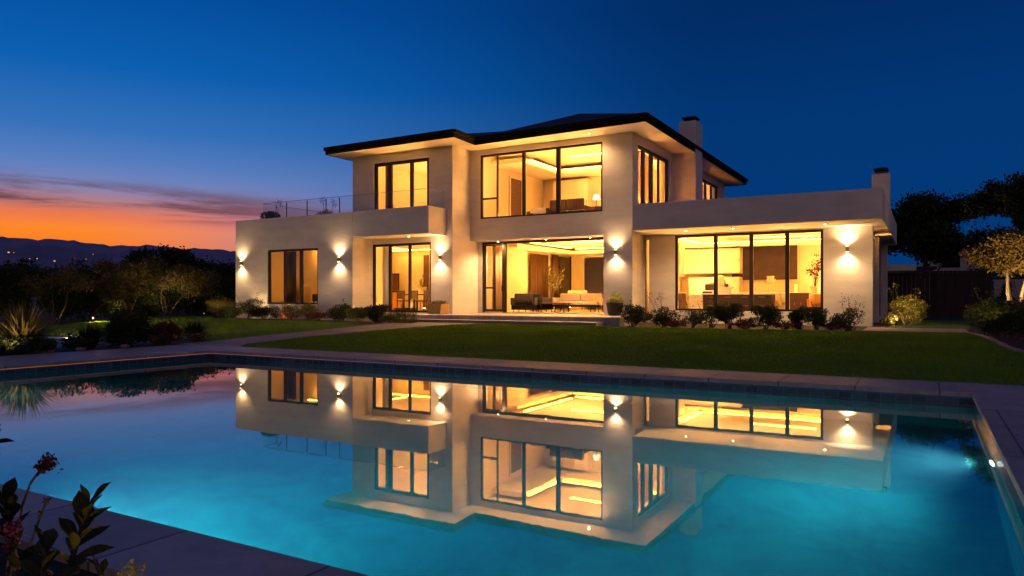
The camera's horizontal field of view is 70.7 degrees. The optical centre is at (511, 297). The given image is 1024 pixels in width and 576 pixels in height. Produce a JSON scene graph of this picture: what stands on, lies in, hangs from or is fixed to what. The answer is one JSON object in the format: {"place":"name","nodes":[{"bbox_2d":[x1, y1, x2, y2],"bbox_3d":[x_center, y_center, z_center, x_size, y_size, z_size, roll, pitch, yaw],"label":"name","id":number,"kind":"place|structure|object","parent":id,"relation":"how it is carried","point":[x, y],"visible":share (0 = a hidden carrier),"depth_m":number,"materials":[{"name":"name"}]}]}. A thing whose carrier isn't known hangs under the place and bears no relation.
{"place":"outdoors","nodes":[
{"label":"outdoors","id":0,"kind":"place"},
{"bbox_2d":[0,296,66,339],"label":"ornamental grass","id":1,"kind":"object","parent":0,"point":[21,325],"depth_m":14.41,"materials":[{"name":"green plant"}]},
{"bbox_2d":[70,323,109,348],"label":"bush","id":2,"kind":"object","parent":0,"point":[93,333],"depth_m":15.45,"materials":[{"name":"green plant"}]},
{"bbox_2d":[0,236,235,297],"bbox_3d":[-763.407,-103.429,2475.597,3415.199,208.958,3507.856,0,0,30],"label":"hills","id":3,"kind":"structure","parent":0,"point":[46,251],"depth_m":1841.52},
{"bbox_2d":[4,316,371,340],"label":"lawn","id":4,"kind":"structure","parent":0,"point":[252,333],"depth_m":24.44,"materials":[{"name":"green plant"}]},
{"bbox_2d":[181,321,206,340],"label":"bush","id":5,"kind":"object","parent":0,"point":[196,328],"depth_m":17.98,"materials":[{"name":"green plant"}]},
{"bbox_2d":[296,286,310,302],"bbox_3d":[-9.697,0.035,32.994,0.800,1.070,0.550,0,0,30],"label":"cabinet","id":6,"kind":"object","parent":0,"point":[307,293],"visible":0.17,"depth_m":32.76,"materials":[{"name":"wood"}]},
{"bbox_2d":[179,322,485,346],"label":"path","id":7,"kind":"structure","parent":0,"point":[240,342],"depth_m":20.29,"materials":[{"name":"grey concrete"}]},
{"bbox_2d":[0,358,1023,575],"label":"water","id":8,"kind":"structure","parent":0,"point":[377,472],"depth_m":5.22,"materials":[{"name":"blue liquid"}]},
{"bbox_2d":[0,344,1023,575],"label":"swimming pool","id":9,"kind":"structure","parent":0,"point":[159,549],"depth_m":8.66,"materials":[{"name":"stone"}]},
{"bbox_2d":[0,298,1023,575],"bbox_3d":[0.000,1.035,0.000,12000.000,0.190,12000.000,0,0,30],"label":"ground","id":10,"kind":"structure","parent":0,"point":[58,566],"depth_m":21.89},
{"bbox_2d":[0,518,26,575],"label":"flowering stem","id":11,"kind":"object","parent":10,"relation":"on","point":[10,533],"visible":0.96,"depth_m":1.96,"materials":[{"name":"brown plant"}]},
{"bbox_2d":[0,477,41,575],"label":"broadleaf plant","id":12,"kind":"object","parent":10,"relation":"on","point":[10,508],"visible":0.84,"depth_m":1.99,"materials":[{"name":"green plant"}]},
{"bbox_2d":[0,335,59,355],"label":"shrub","id":13,"kind":"object","parent":10,"relation":"on","point":[17,346],"visible":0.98,"depth_m":13.99,"materials":[{"name":"green plant"}]},
{"bbox_2d":[9,451,62,575],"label":"flowering stem","id":14,"kind":"object","parent":10,"relation":"on","point":[48,463],"visible":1,"depth_m":2.10,"materials":[{"name":"brown plant"}]},
{"bbox_2d":[0,264,98,324],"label":"tree","id":15,"kind":"object","parent":10,"relation":"on","point":[24,282],"visible":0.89,"depth_m":26.96,"materials":[{"name":"green plant"}]},
{"bbox_2d":[20,525,80,575],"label":"broadleaf plant","id":16,"kind":"object","parent":10,"relation":"on","point":[43,545],"visible":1,"depth_m":1.83,"materials":[{"name":"green plant"}]},
{"bbox_2d":[59,336,95,350],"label":"shrub","id":17,"kind":"object","parent":10,"relation":"on","point":[70,343],"visible":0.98,"depth_m":15.16,"materials":[{"name":"green plant"}]},
{"bbox_2d":[47,482,114,575],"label":"broadleaf plant","id":18,"kind":"object","parent":10,"relation":"on","point":[85,513],"visible":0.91,"depth_m":2.04,"materials":[{"name":"green plant"}]},
{"bbox_2d":[87,555,107,575],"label":"broadleaf plant","id":19,"kind":"object","parent":10,"relation":"on","point":[101,567],"visible":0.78,"depth_m":2.11,"materials":[{"name":"green plant"}]},
{"bbox_2d":[67,265,141,320],"bbox_3d":[-17.678,-0.136,30.305,3.792,2.434,2.285,0,0,-33],"label":"tree","id":20,"kind":"object","parent":10,"relation":"on","point":[114,282],"visible":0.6,"depth_m":30.46,"materials":[{"name":"green plant"}]},
{"bbox_2d":[0,256,235,324],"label":"hedge","id":21,"kind":"object","parent":10,"relation":"on","point":[148,304],"visible":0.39,"depth_m":30.51,"materials":[{"name":"green plant"}]},
{"bbox_2d":[99,308,156,347],"bbox_3d":[-8.687,0.688,16.441,1.290,0.924,1.112,0,0,30],"label":"shrub","id":22,"kind":"object","parent":10,"relation":"on","point":[127,327],"visible":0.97,"depth_m":16.19,"materials":[{"name":"green plant"}]},
{"bbox_2d":[90,255,167,314],"bbox_3d":[-17.628,-0.441,32.784,3.440,2.958,3.374,0,0,30],"label":"tree","id":23,"kind":"object","parent":10,"relation":"on","point":[144,275],"visible":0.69,"depth_m":32.61,"materials":[{"name":"green plant"}]},
{"bbox_2d":[115,558,145,575],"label":"flowering stem","id":24,"kind":"object","parent":10,"relation":"on","point":[132,570],"visible":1,"depth_m":1.97,"materials":[{"name":"brown plant"}]},
{"bbox_2d":[151,320,185,344],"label":"shrub","id":25,"kind":"object","parent":10,"relation":"on","point":[170,329],"visible":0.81,"depth_m":17.02,"materials":[{"name":"brown plant"}]},
{"bbox_2d":[121,243,222,313],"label":"tree","id":26,"kind":"object","parent":10,"relation":"on","point":[183,256],"visible":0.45,"depth_m":40.58,"materials":[{"name":"green plant"}]},
{"bbox_2d":[126,253,224,316],"bbox_3d":[-16.880,-0.588,35.938,5.057,3.241,2.971,0,0,-6],"label":"tree","id":27,"kind":"object","parent":10,"relation":"on","point":[191,278],"visible":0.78,"depth_m":35.73,"materials":[{"name":"green plant"}]},
{"bbox_2d":[182,330,211,341],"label":"shrub","id":28,"kind":"object","parent":10,"relation":"on","point":[196,337],"visible":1,"depth_m":17.72,"materials":[{"name":"green plant"}]},
{"bbox_2d":[199,255,235,277],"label":"tree","id":29,"kind":"object","parent":10,"relation":"on","point":[226,269],"visible":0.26,"depth_m":46.47,"materials":[{"name":"green plant"}]},
{"bbox_2d":[205,289,235,316],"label":"shrub","id":30,"kind":"object","parent":10,"relation":"on","point":[213,303],"visible":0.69,"depth_m":34.05,"materials":[{"name":"green plant"}]},
{"bbox_2d":[230,287,269,318],"bbox_3d":[-11.284,0.251,31.256,1.162,1.420,1.746,0,0,30],"label":"shrub","id":31,"kind":"object","parent":10,"relation":"on","point":[250,305],"visible":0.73,"depth_m":31.09,"materials":[{"name":"green plant"}]},
{"bbox_2d":[245,305,279,319],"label":"shrub","id":32,"kind":"object","parent":10,"relation":"on","point":[257,312],"visible":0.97,"depth_m":30.38,"materials":[{"name":"green plant"}]},
{"bbox_2d":[290,301,323,320],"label":"shrub","id":33,"kind":"object","parent":10,"relation":"on","point":[307,309],"visible":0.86,"depth_m":29.36,"materials":[{"name":"green plant"}]},
{"bbox_2d":[325,298,351,321],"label":"shrub","id":34,"kind":"object","parent":10,"relation":"on","point":[335,312],"visible":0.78,"depth_m":28.03,"materials":[{"name":"green plant"}]},
{"bbox_2d":[343,306,366,321],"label":"shrub","id":35,"kind":"object","parent":10,"relation":"on","point":[355,313],"visible":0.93,"depth_m":27.03,"materials":[{"name":"green plant"}]},
{"bbox_2d":[363,294,389,322],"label":"shrub","id":36,"kind":"object","parent":10,"relation":"on","point":[375,312],"visible":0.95,"depth_m":26.40,"materials":[{"name":"green plant"}]},
{"bbox_2d":[392,307,417,322],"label":"shrub","id":37,"kind":"object","parent":10,"relation":"on","point":[403,315],"visible":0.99,"depth_m":25.47,"materials":[{"name":"green plant"}]},
{"bbox_2d":[345,313,635,325],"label":"terrace","id":38,"kind":"structure","parent":10,"relation":"on","point":[556,319],"depth_m":25.19,"materials":[{"name":"stone"}]},
{"bbox_2d":[426,300,449,313],"bbox_3d":[-2.916,0.376,28.394,0.727,0.549,0.641,0,0,30],"label":"planter","id":39,"kind":"object","parent":38,"relation":"on","point":[438,307],"visible":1,"depth_m":28.20,"materials":[{"name":"brown ceramic"}]},
{"bbox_2d":[606,291,623,315],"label":"potted plant","id":40,"kind":"object","parent":38,"relation":"on","point":[612,306],"visible":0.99,"depth_m":25.93,"materials":[{"name":"green plant"}]},
{"bbox_2d":[236,112,916,325],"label":"modern house","id":41,"kind":"structure","parent":10,"relation":"on","point":[448,195],"depth_m":28.99,"materials":[{"name":"paint"}]},
{"bbox_2d":[288,251,295,302],"bbox_3d":[-9.885,-0.800,32.263,0.600,2.500,0.091,0,0,32],"label":"curtain","id":42,"kind":"object","parent":41,"relation":"hanging from","point":[292,275],"visible":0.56,"depth_m":32.14,"materials":[{"name":"brown fabric"}]},
{"bbox_2d":[268,248,317,303],"bbox_3d":[-9.514,-0.910,31.472,3.070,2.400,0.090,0,0,30],"label":"window","id":43,"kind":"structure","parent":41,"relation":"in","point":[285,251],"depth_m":31.66,"materials":[{"name":"brown metal"}]},
{"bbox_2d":[383,247,388,305],"bbox_3d":[-5.380,-0.875,31.023,0.452,2.850,0.083,0,0,34],"label":"curtain","id":44,"kind":"object","parent":41,"relation":"hanging from","point":[386,275],"visible":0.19,"depth_m":31.00,"materials":[{"name":"white fabric"}]},
{"bbox_2d":[373,242,430,312],"bbox_3d":[-4.564,-0.820,30.035,3.090,2.860,0.090,0,0,30],"label":"glass door","id":45,"kind":"structure","parent":41,"relation":"in","point":[409,245],"depth_m":30.08,"materials":[{"name":"brown metal"}]},
{"bbox_2d":[375,158,428,209],"bbox_3d":[-4.565,-4.630,30.024,2.880,2.100,0.090,0,0,30],"label":"window","id":46,"kind":"structure","parent":41,"relation":"in","point":[390,164],"depth_m":30.25,"materials":[{"name":"clear glass"}]},
{"bbox_2d":[395,255,428,308],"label":"wall panel","id":47,"kind":"structure","parent":41,"relation":"attached to","point":[420,266],"depth_m":36.12,"materials":[{"name":"orange wood"}]},
{"bbox_2d":[485,244,502,311],"bbox_3d":[-0.754,-0.800,29.946,0.894,2.780,0.100,0,0,30],"label":"sliding door","id":48,"kind":"structure","parent":41,"relation":"in","point":[494,309],"depth_m":29.93,"materials":[{"name":"brown metal"}]},
{"bbox_2d":[492,244,501,308],"bbox_3d":[-0.583,-0.850,30.399,0.600,2.800,0.091,0,0,32],"label":"curtain","id":49,"kind":"object","parent":41,"relation":"hanging from","point":[498,277],"visible":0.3,"depth_m":30.41,"materials":[{"name":"fabric"}]},
{"bbox_2d":[509,176,521,215],"bbox_3d":[0.170,-4.215,32.390,0.070,2.330,1.160,0,0,30],"label":"interior door","id":50,"kind":"structure","parent":41,"relation":"in","point":[515,195],"depth_m":32.34,"materials":[{"name":"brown wood"}]},
{"bbox_2d":[511,178,520,215],"bbox_3d":[0.161,-4.175,32.395,0.050,2.250,1.000,0,0,30],"label":"door leaf","id":51,"kind":"structure","parent":50,"relation":"in","point":[515,184],"depth_m":32.34,"materials":[{"name":"brown wood"}]},
{"bbox_2d":[511,293,540,311],"bbox_3d":[0.583,0.221,30.196,1.080,0.782,0.850,0,0,20],"label":"armchair","id":52,"kind":"object","parent":41,"relation":"on","point":[516,304],"visible":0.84,"depth_m":29.84,"materials":[{"name":"brown fabric"}]},
{"bbox_2d":[523,293,553,311],"bbox_3d":[1.129,0.221,30.459,1.030,0.782,0.850,0,0,40],"label":"armchair","id":53,"kind":"object","parent":41,"relation":"on","point":[544,300],"visible":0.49,"depth_m":30.04,"materials":[{"name":"brown fabric"}]},
{"bbox_2d":[530,253,548,297],"bbox_3d":[1.300,-0.750,34.221,0.109,2.600,1.900,0,0,30],"label":"curtain","id":54,"kind":"object","parent":41,"relation":"hanging from","point":[539,263],"visible":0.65,"depth_m":34.26,"materials":[{"name":"brown fabric"}]},
{"bbox_2d":[481,142,601,218],"bbox_3d":[1.076,-4.515,28.295,5.390,2.610,0.090,0,0,30],"label":"window","id":55,"kind":"structure","parent":41,"relation":"in","point":[558,149],"depth_m":28.55,"materials":[{"name":"brown metal"}]},
{"bbox_2d":[552,255,557,308],"bbox_3d":[2.127,-0.775,35.591,0.140,2.650,0.700,0,0,30],"label":"curtain","id":56,"kind":"object","parent":41,"relation":"hanging from","point":[554,261],"visible":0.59,"depth_m":35.52,"materials":[{"name":"brown fabric"}]},
{"bbox_2d":[543,265,566,307],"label":"indoor plant","id":57,"kind":"object","parent":41,"relation":"on","point":[551,282],"visible":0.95,"depth_m":34.08,"materials":[{"name":"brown plant"}]},
{"bbox_2d":[558,255,570,308],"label":"wall panel","id":58,"kind":"structure","parent":41,"relation":"attached to","point":[564,263],"depth_m":36.66,"materials":[{"name":"brown wood"}]},
{"bbox_2d":[546,198,593,212],"bbox_3d":[2.351,-3.499,29.299,1.780,0.902,0.850,0,0,30],"label":"sofa","id":59,"kind":"object","parent":41,"relation":"on","point":[575,204],"visible":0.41,"depth_m":28.89,"materials":[{"name":"brown fabric"}]},
{"bbox_2d":[552,293,602,311],"bbox_3d":[2.800,0.221,30.195,2.080,0.782,0.850,0,0,22],"label":"sofa","id":60,"kind":"object","parent":41,"relation":"on","point":[575,297],"visible":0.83,"depth_m":30.18,"materials":[{"name":"beige fabric"}]},
{"bbox_2d":[638,150,653,202],"bbox_3d":[5.391,-4.550,29.056,0.109,2.400,2.004,0,0,30],"label":"curtain","id":61,"kind":"object","parent":41,"relation":"hanging from","point":[646,178],"visible":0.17,"depth_m":28.86,"materials":[{"name":"fabric"}]},
{"bbox_2d":[638,145,667,203],"bbox_3d":[5.521,-4.585,28.473,0.090,2.270,3.738,0,0,30],"label":"window","id":62,"kind":"structure","parent":41,"relation":"in","point":[643,150],"depth_m":28.23,"materials":[{"name":"brown metal"}]},
{"bbox_2d":[678,244,684,276],"bbox_3d":[6.230,-1.425,28.262,0.850,1.250,0.750,0,0,30],"label":"tall cabinet","id":63,"kind":"object","parent":41,"relation":"attached to","point":[681,260],"visible":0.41,"depth_m":28.01,"materials":[{"name":"beige wood"}]},
{"bbox_2d":[685,248,742,273],"bbox_3d":[8.455,-1.525,30.491,2.400,1.050,0.630,0,0,30],"label":"wall cabinet","id":64,"kind":"object","parent":41,"relation":"attached to","point":[701,261],"depth_m":30.20,"materials":[{"name":"white paint"}]},
{"bbox_2d":[685,250,695,272],"bbox_3d":[7.529,-1.510,30.685,0.580,0.960,0.048,0,0,30],"label":"door","id":65,"kind":"structure","parent":64,"relation":"in","point":[690,256],"depth_m":30.66,"materials":[{"name":"white paint"}]},
{"bbox_2d":[696,250,709,272],"bbox_3d":[8.050,-1.510,30.387,0.580,0.960,0.048,0,0,30],"label":"door","id":66,"kind":"structure","parent":64,"relation":"in","point":[702,256],"depth_m":30.40,"materials":[{"name":"white paint"}]},
{"bbox_2d":[711,250,724,272],"bbox_3d":[8.571,-1.510,30.089,0.580,0.960,0.048,0,0,30],"label":"door","id":67,"kind":"structure","parent":64,"relation":"in","point":[721,253],"depth_m":30.05,"materials":[{"name":"white paint"}]},
{"bbox_2d":[725,249,739,272],"bbox_3d":[9.092,-1.510,29.791,0.580,0.960,0.048,0,0,30],"label":"door","id":68,"kind":"structure","parent":64,"relation":"in","point":[732,256],"depth_m":29.79,"materials":[{"name":"white paint"}]},
{"bbox_2d":[689,277,742,294],"bbox_3d":[8.562,-0.100,30.375,2.100,1.500,0.705,0,0,30],"label":"oven cabinet","id":69,"kind":"object","parent":41,"relation":"on","point":[698,285],"visible":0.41,"depth_m":30.21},
{"bbox_2d":[675,229,822,311],"bbox_3d":[8.282,-0.910,25.556,5.080,2.780,0.090,0,0,30],"label":"window","id":70,"kind":"structure","parent":41,"relation":"in","point":[787,233],"depth_m":25.43,"materials":[{"name":"brown metal"}]},
{"bbox_2d":[702,238,820,243],"bbox_3d":[10.388,-2.257,28.533,5.740,0.055,0.190,0,0,30],"label":"ceiling light","id":71,"kind":"object","parent":41,"relation":"attached to","point":[762,240],"visible":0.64,"depth_m":28.74,"materials":[{"name":"white paint"}]},
{"bbox_2d":[732,245,796,279],"bbox_3d":[10.365,-1.420,29.706,2.572,1.380,0.056,0,0,30],"label":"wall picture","id":72,"kind":"object","parent":41,"relation":"attached to","point":[769,260],"depth_m":29.57,"materials":[{"name":"brown wood"}]},
{"bbox_2d":[736,292,803,308],"bbox_3d":[10.165,0.226,28.401,2.880,0.852,0.850,0,0,30],"label":"table","id":73,"kind":"object","parent":41,"relation":"on","point":[779,297],"visible":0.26,"depth_m":27.89,"materials":[{"name":"white paint"}]},
{"bbox_2d":[754,284,797,302],"bbox_3d":[10.516,0.060,29.064,1.717,1.180,0.900,0,0,30],"label":"shelf","id":74,"kind":"object","parent":41,"relation":"on","point":[758,288],"visible":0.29,"depth_m":28.67,"materials":[{"name":"paint"}]},
{"bbox_2d":[790,293,810,309],"bbox_3d":[10.665,0.240,26.704,0.662,0.820,0.650,0,0,30],"label":"table","id":75,"kind":"object","parent":41,"relation":"on","point":[798,300],"visible":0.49,"depth_m":26.46,"materials":[{"name":"brown wood"}]},
{"bbox_2d":[616,294,651,326],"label":"shrub","id":76,"kind":"object","parent":10,"relation":"on","point":[635,315],"visible":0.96,"depth_m":22.70,"materials":[{"name":"green plant"}]},
{"bbox_2d":[646,292,679,327],"bbox_3d":[4.679,0.356,22.588,1.107,1.206,1.164,0,0,30],"label":"shrub","id":77,"kind":"object","parent":10,"relation":"on","point":[660,316],"visible":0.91,"depth_m":22.50,"materials":[{"name":"green plant"}]},
{"bbox_2d":[675,299,708,327],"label":"shrub","id":78,"kind":"object","parent":10,"relation":"on","point":[690,319],"visible":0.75,"depth_m":22.11,"materials":[{"name":"green plant"}]},
{"bbox_2d":[693,289,730,328],"bbox_3d":[5.971,0.329,21.709,1.111,1.258,1.090,0,0,-10],"label":"shrub","id":79,"kind":"object","parent":10,"relation":"on","point":[712,313],"visible":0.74,"depth_m":21.57,"materials":[{"name":"green plant"}]},
{"bbox_2d":[714,295,746,328],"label":"shrub","id":80,"kind":"object","parent":10,"relation":"on","point":[724,314],"visible":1,"depth_m":21.17,"materials":[{"name":"green plant"}]},
{"bbox_2d":[748,295,783,329],"bbox_3d":[7.296,0.430,20.745,1.090,1.060,1.123,0,0,30],"label":"shrub","id":81,"kind":"object","parent":10,"relation":"on","point":[770,314],"visible":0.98,"depth_m":20.68,"materials":[{"name":"green plant"}]},
{"bbox_2d":[785,305,809,329],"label":"shrub","id":82,"kind":"object","parent":10,"relation":"on","point":[796,316],"visible":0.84,"depth_m":20.54,"materials":[{"name":"green plant"}]},
{"bbox_2d":[802,300,829,329],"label":"shrub","id":83,"kind":"object","parent":10,"relation":"on","point":[816,318],"visible":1,"depth_m":20.12,"materials":[{"name":"green plant"}]},
{"bbox_2d":[818,320,854,330],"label":"shrub","id":84,"kind":"object","parent":10,"relation":"on","point":[828,326],"visible":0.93,"depth_m":19.81,"materials":[{"name":"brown plant"}]},
{"bbox_2d":[826,293,865,330],"bbox_3d":[9.248,0.413,19.888,1.074,1.096,0.953,0,0,4],"label":"shrub","id":85,"kind":"object","parent":10,"relation":"on","point":[846,316],"visible":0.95,"depth_m":19.85,"materials":[{"name":"green plant"}]},
{"bbox_2d":[888,225,923,255],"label":"tree","id":86,"kind":"object","parent":10,"relation":"on","point":[893,248],"visible":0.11,"depth_m":44.43,"materials":[{"name":"green plant"}]},
{"bbox_2d":[891,185,976,270],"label":"tree","id":87,"kind":"object","parent":10,"relation":"on","point":[934,217],"visible":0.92,"depth_m":42.00,"materials":[{"name":"green plant"}]},
{"bbox_2d":[888,270,990,316],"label":"fence","id":88,"kind":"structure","parent":10,"relation":"on","point":[950,292],"depth_m":34.32,"materials":[{"name":"brown wood"}]},
{"bbox_2d":[950,221,1023,279],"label":"tree","id":89,"kind":"object","parent":10,"relation":"on","point":[977,235],"visible":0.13,"depth_m":38.70,"materials":[{"name":"green plant"}]},
{"bbox_2d":[954,169,1023,221],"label":"tree","id":90,"kind":"object","parent":10,"relation":"on","point":[995,199],"visible":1,"depth_m":25.26,"materials":[{"name":"green plant"}]},
{"bbox_2d":[962,282,1017,333],"bbox_3d":[12.301,0.283,18.593,1.233,1.352,1.389,0,0,30],"label":"shrub","id":91,"kind":"object","parent":10,"relation":"on","point":[987,307],"visible":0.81,"depth_m":18.39,"materials":[{"name":"green plant"}]},
{"bbox_2d":[959,226,1023,327],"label":"tree","id":92,"kind":"object","parent":10,"relation":"on","point":[1004,253],"visible":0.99,"depth_m":22.16,"materials":[{"name":"green plant"}]},
{"bbox_2d":[966,332,1023,352],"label":"edging","id":93,"kind":"object","parent":10,"relation":"on","point":[1007,346],"visible":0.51,"depth_m":14.78,"materials":[{"name":"concrete"}]},
{"bbox_2d":[976,309,1023,338],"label":"shrub","id":94,"kind":"object","parent":10,"relation":"on","point":[1009,318],"visible":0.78,"depth_m":16.53,"materials":[{"name":"green plant"}]},
{"bbox_2d":[993,279,1023,299],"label":"garden wall","id":95,"kind":"structure","parent":10,"relation":"on","point":[998,284],"depth_m":33.33,"materials":[{"name":"paint"}]},
{"bbox_2d":[1002,302,1023,335],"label":"shrub","id":96,"kind":"object","parent":10,"relation":"on","point":[1019,323],"visible":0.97,"depth_m":15.15,"materials":[{"name":"green plant"}]},
{"bbox_2d":[0,0,1023,396],"label":"sky","id":97,"kind":"structure","parent":0,"point":[174,123],"materials":[{"name":"blue"}]},
{"bbox_2d":[552,178,592,210],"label":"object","id":98,"kind":"object","parent":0,"point":[577,188],"visible":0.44,"depth_m":33.37,"materials":[{"name":"white paint"}]},
{"bbox_2d":[246,323,1023,384],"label":"grass","id":99,"kind":"structure","parent":0,"point":[687,337],"depth_m":14.93,"materials":[{"name":"green plant"}]},
{"bbox_2d":[689,293,776,308],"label":"kitchen island","id":100,"kind":"structure","parent":0,"point":[743,298],"depth_m":27.44,"materials":[{"name":"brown wood"}]},
{"bbox_2d":[862,327,968,332],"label":"path","id":101,"kind":"structure","parent":0,"point":[887,329],"depth_m":19.75,"materials":[{"name":"grey concrete"}]},
{"bbox_2d":[890,320,971,329],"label":"lawn","id":102,"kind":"structure","parent":0,"point":[943,324],"depth_m":24.60,"materials":[{"name":"green plant"}]},
{"bbox_2d":[880,312,898,327],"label":"shrub","id":103,"kind":"object","parent":102,"relation":"on","point":[888,320],"visible":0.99,"depth_m":21.96,"materials":[{"name":"green plant"}]},
{"bbox_2d":[887,282,930,326],"bbox_3d":[12.164,0.162,22.169,1.215,1.595,1.323,0,0,30],"label":"shrub","id":104,"kind":"object","parent":102,"relation":"on","point":[899,304],"visible":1,"depth_m":22.17,"materials":[{"name":"green plant"}]},
{"bbox_2d":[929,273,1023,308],"bbox_3d":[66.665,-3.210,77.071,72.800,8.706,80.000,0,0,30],"label":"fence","id":105,"kind":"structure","parent":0,"point":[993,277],"depth_m":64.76,"materials":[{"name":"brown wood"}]},
{"bbox_2d":[894,247,963,270],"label":"tree","id":106,"kind":"object","parent":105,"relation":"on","point":[931,260],"visible":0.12,"depth_m":71.89,"materials":[{"name":"green plant"}]},
{"bbox_2d":[920,241,984,271],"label":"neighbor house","id":107,"kind":"structure","parent":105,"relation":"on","point":[961,265],"depth_m":78.61,"materials":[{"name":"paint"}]},
{"bbox_2d":[995,271,1023,316],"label":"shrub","id":108,"kind":"object","parent":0,"point":[1017,301],"visible":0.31,"depth_m":18.86,"materials":[{"name":"green plant"}]},
{"bbox_3d":[11.623,0.275,27.682,0.445,0.750,0.600,0,0,30],"label":"corner table","id":109,"kind":"object","parent":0,"visible":0},
{"bbox_2d":[806,252,820,294],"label":"indoor plant","id":110,"kind":"object","parent":109,"relation":"on","point":[814,289],"visible":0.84,"depth_m":27.57,"materials":[{"name":"brown plant"}]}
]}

